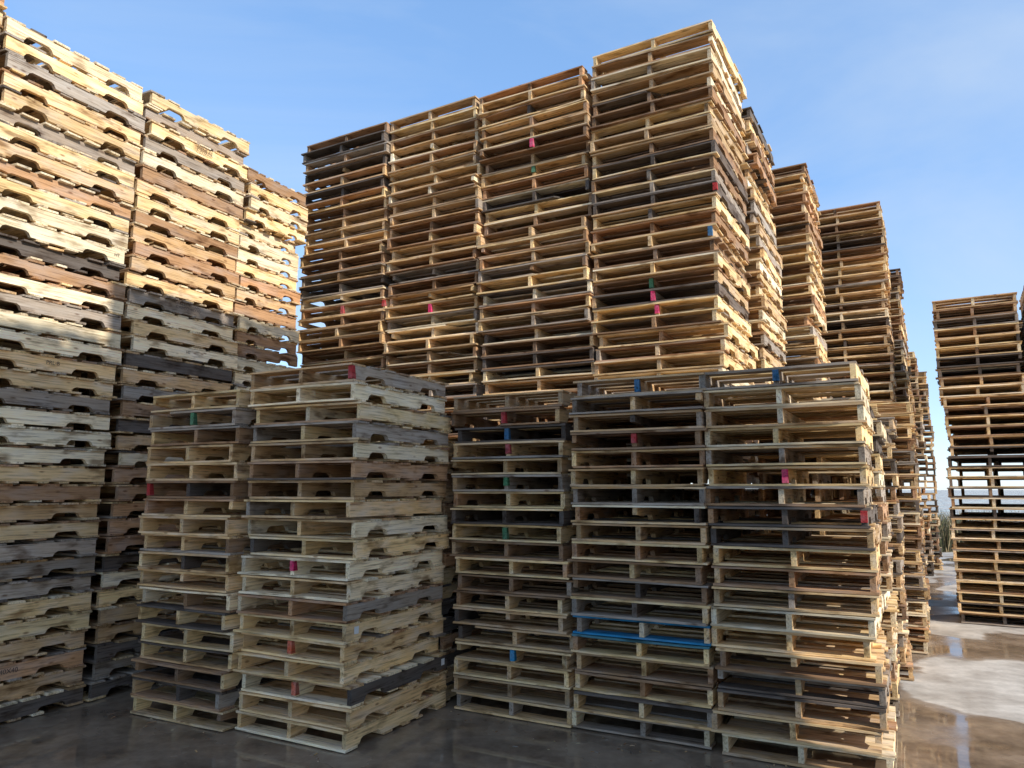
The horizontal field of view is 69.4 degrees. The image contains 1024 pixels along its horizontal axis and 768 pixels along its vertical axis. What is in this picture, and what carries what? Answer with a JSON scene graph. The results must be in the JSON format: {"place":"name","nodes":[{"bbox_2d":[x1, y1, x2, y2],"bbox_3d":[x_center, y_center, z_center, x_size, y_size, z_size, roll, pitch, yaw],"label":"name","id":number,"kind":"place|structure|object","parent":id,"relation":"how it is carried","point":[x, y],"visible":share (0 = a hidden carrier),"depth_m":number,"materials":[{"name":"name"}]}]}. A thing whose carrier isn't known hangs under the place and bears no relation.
{"place":"outdoors","nodes":[
{"label":"outdoors","id":0,"kind":"place"},
{"bbox_2d":[86,711,786,767],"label":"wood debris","id":1,"kind":"object","parent":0,"point":[447,729],"visible":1,"depth_m":5.04,"materials":[{"name":"brown wood"}]},
{"bbox_2d":[0,490,1023,767],"bbox_3d":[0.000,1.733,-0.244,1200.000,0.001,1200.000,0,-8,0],"label":"concrete ground","id":2,"kind":"structure","parent":0,"point":[960,704],"depth_m":5.26,"materials":[{"name":"grey concrete"}]},
{"bbox_2d":[0,0,6,28],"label":"wooden pallet stack","id":3,"kind":"object","parent":2,"relation":"on","point":[3,7],"visible":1,"depth_m":5.82,"materials":[{"name":"brown wood"}]},
{"bbox_2d":[16,272,128,575],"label":"wooden pallet stack","id":4,"kind":"object","parent":2,"relation":"on","point":[78,463],"depth_m":7.35,"materials":[{"name":"brown wood"}]},
{"bbox_2d":[0,15,145,722],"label":"wooden pallet stack","id":5,"kind":"object","parent":2,"relation":"on","point":[62,147],"visible":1,"depth_m":6.06,"materials":[{"name":"brown wood"}]},
{"bbox_2d":[48,90,249,701],"bbox_3d":[-3.629,0.024,7.317,1.112,5.476,1.456,-4,-9,27],"label":"wooden pallet stack","id":6,"kind":"object","parent":2,"relation":"on","point":[183,195],"visible":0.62,"depth_m":7.02,"materials":[{"name":"brown wood"}]},
{"bbox_2d":[130,389,330,731],"bbox_3d":[-2.252,1.381,6.251,1.108,2.493,1.274,-4,-9,27],"label":"wooden pallet stack","id":7,"kind":"object","parent":2,"relation":"on","point":[213,468],"visible":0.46,"depth_m":5.80,"materials":[{"name":"brown wood"}]},
{"bbox_2d":[187,167,307,511],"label":"wooden pallet stack","id":8,"kind":"object","parent":2,"relation":"on","point":[267,228],"visible":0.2,"depth_m":8.22,"materials":[{"name":"brown wood"}]},
{"bbox_2d":[232,362,451,752],"bbox_3d":[-1.284,1.257,5.865,1.138,2.635,1.313,-4,-9,27],"label":"wooden pallet stack","id":9,"kind":"object","parent":2,"relation":"on","point":[358,629],"visible":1,"depth_m":5.50,"materials":[{"name":"brown wood"}]},
{"bbox_2d":[296,122,412,441],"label":"wooden pallet stack","id":10,"kind":"object","parent":2,"relation":"on","point":[353,234],"visible":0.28,"depth_m":8.99,"materials":[{"name":"brown wood"}]},
{"bbox_2d":[371,440,508,700],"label":"wooden pallet stack","id":11,"kind":"object","parent":2,"relation":"on","point":[447,644],"visible":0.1,"depth_m":6.34,"materials":[{"name":"brown wood"}]},
{"bbox_2d":[383,96,524,564],"bbox_3d":[-0.575,-0.090,8.697,1.321,6.082,1.526,-4,-9,29],"label":"wooden pallet stack","id":12,"kind":"object","parent":2,"relation":"on","point":[433,328],"visible":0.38,"depth_m":8.36,"materials":[{"name":"brown wood"}]},
{"bbox_2d":[449,390,618,727],"bbox_3d":[0.251,1.391,6.377,1.125,2.511,1.285,-4,-9,28],"label":"wooden pallet stack","id":13,"kind":"object","parent":2,"relation":"on","point":[523,654],"visible":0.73,"depth_m":5.99,"materials":[{"name":"brown wood"}]},
{"bbox_2d":[476,65,619,530],"bbox_3d":[0.563,-0.162,8.095,1.379,6.064,1.559,-4,-9,29],"label":"wooden pallet stack","id":14,"kind":"object","parent":2,"relation":"on","point":[534,283],"visible":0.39,"depth_m":7.75,"materials":[{"name":"brown wood"}]},
{"bbox_2d":[567,372,742,749],"bbox_3d":[1.173,1.288,5.858,1.094,2.566,1.324,-4,-9,28],"label":"wooden pallet stack","id":15,"kind":"object","parent":2,"relation":"on","point":[653,653],"visible":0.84,"depth_m":5.49,"materials":[{"name":"brown wood"}]},
{"bbox_2d":[588,19,763,595],"bbox_3d":[1.683,-0.287,7.489,1.344,6.141,1.547,-4,-9,29],"label":"wooden pallet stack","id":16,"kind":"object","parent":2,"relation":"on","point":[667,153],"visible":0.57,"depth_m":7.18,"materials":[{"name":"brown wood"}]},
{"bbox_2d":[668,107,787,532],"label":"wooden pallet stack","id":17,"kind":"object","parent":2,"relation":"on","point":[763,268],"visible":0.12,"depth_m":8.33,"materials":[{"name":"brown wood"}]},
{"bbox_2d":[750,163,831,516],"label":"wooden pallet stack","id":18,"kind":"object","parent":2,"relation":"on","point":[795,213],"visible":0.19,"depth_m":9.74,"materials":[{"name":"brown wood"}]},
{"bbox_2d":[700,361,897,767],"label":"wooden pallet stack","id":19,"kind":"object","parent":2,"relation":"on","point":[805,656],"visible":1,"depth_m":5.03,"materials":[{"name":"brown wood"}]},
{"bbox_2d":[757,404,899,716],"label":"wooden pallet stack","id":20,"kind":"object","parent":2,"relation":"on","point":[889,624],"visible":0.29,"depth_m":6.21,"materials":[{"name":"brown wood"}]},
{"bbox_2d":[803,201,905,516],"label":"wooden pallet stack","id":21,"kind":"object","parent":2,"relation":"on","point":[856,274],"visible":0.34,"depth_m":11.07,"materials":[{"name":"brown wood"}]},
{"bbox_2d":[805,417,913,680],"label":"wooden pallet stack","id":22,"kind":"object","parent":2,"relation":"on","point":[903,641],"visible":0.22,"depth_m":7.09,"materials":[{"name":"brown wood"}]},
{"bbox_2d":[832,402,928,653],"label":"wooden pallet stack","id":23,"kind":"object","parent":2,"relation":"on","point":[916,588],"visible":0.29,"depth_m":8.22,"materials":[{"name":"brown wood"}]},
{"bbox_2d":[843,401,930,633],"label":"wooden pallet stack","id":24,"kind":"object","parent":2,"relation":"on","point":[913,529],"visible":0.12,"depth_m":9.39,"materials":[{"name":"brown wood"}]},
{"bbox_2d":[861,355,927,574],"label":"wooden pallet stack","id":25,"kind":"object","parent":2,"relation":"on","point":[919,490],"visible":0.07,"depth_m":14.27,"materials":[{"name":"brown wood"}]},
{"bbox_2d":[884,268,921,555],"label":"wooden pallet stack","id":26,"kind":"object","parent":2,"relation":"on","point":[901,375],"visible":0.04,"depth_m":12.38,"materials":[{"name":"brown wood"}]},
{"bbox_2d":[886,323,924,576],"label":"wooden pallet stack","id":27,"kind":"object","parent":2,"relation":"on","point":[909,367],"visible":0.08,"depth_m":13.46,"materials":[{"name":"brown wood"}]},
{"bbox_2d":[886,371,943,569],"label":"wooden pallet stack","id":28,"kind":"object","parent":2,"relation":"on","point":[923,385],"visible":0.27,"depth_m":16.35,"materials":[{"name":"brown wood"}]},
{"bbox_2d":[901,352,934,575],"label":"wooden pallet stack","id":29,"kind":"object","parent":2,"relation":"on","point":[918,415],"visible":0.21,"depth_m":15.33,"materials":[{"name":"brown wood"}]},
{"bbox_2d":[932,292,1023,627],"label":"wooden pallet stack","id":30,"kind":"object","parent":2,"relation":"on","point":[980,378],"visible":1,"depth_m":9.97,"materials":[{"name":"brown wood"}]},
{"bbox_2d":[952,320,1023,567],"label":"wooden pallet stack","id":31,"kind":"object","parent":2,"relation":"on","point":[997,482],"visible":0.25,"depth_m":10.98,"materials":[{"name":"brown wood"}]},
{"bbox_2d":[1019,286,1023,354],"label":"wooden pallet stack","id":32,"kind":"object","parent":2,"relation":"on","point":[1021,301],"visible":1,"depth_m":10.52,"materials":[{"name":"brown wood"}]},
{"bbox_2d":[4,0,1023,489],"label":"sky","id":33,"kind":"structure","parent":0,"point":[915,108],"materials":[{"name":"blue"}]},
{"bbox_2d":[924,507,1023,551],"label":"trees","id":34,"kind":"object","parent":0,"point":[945,540],"depth_m":20.61,"materials":[{"name":"green plant"}]}
]}

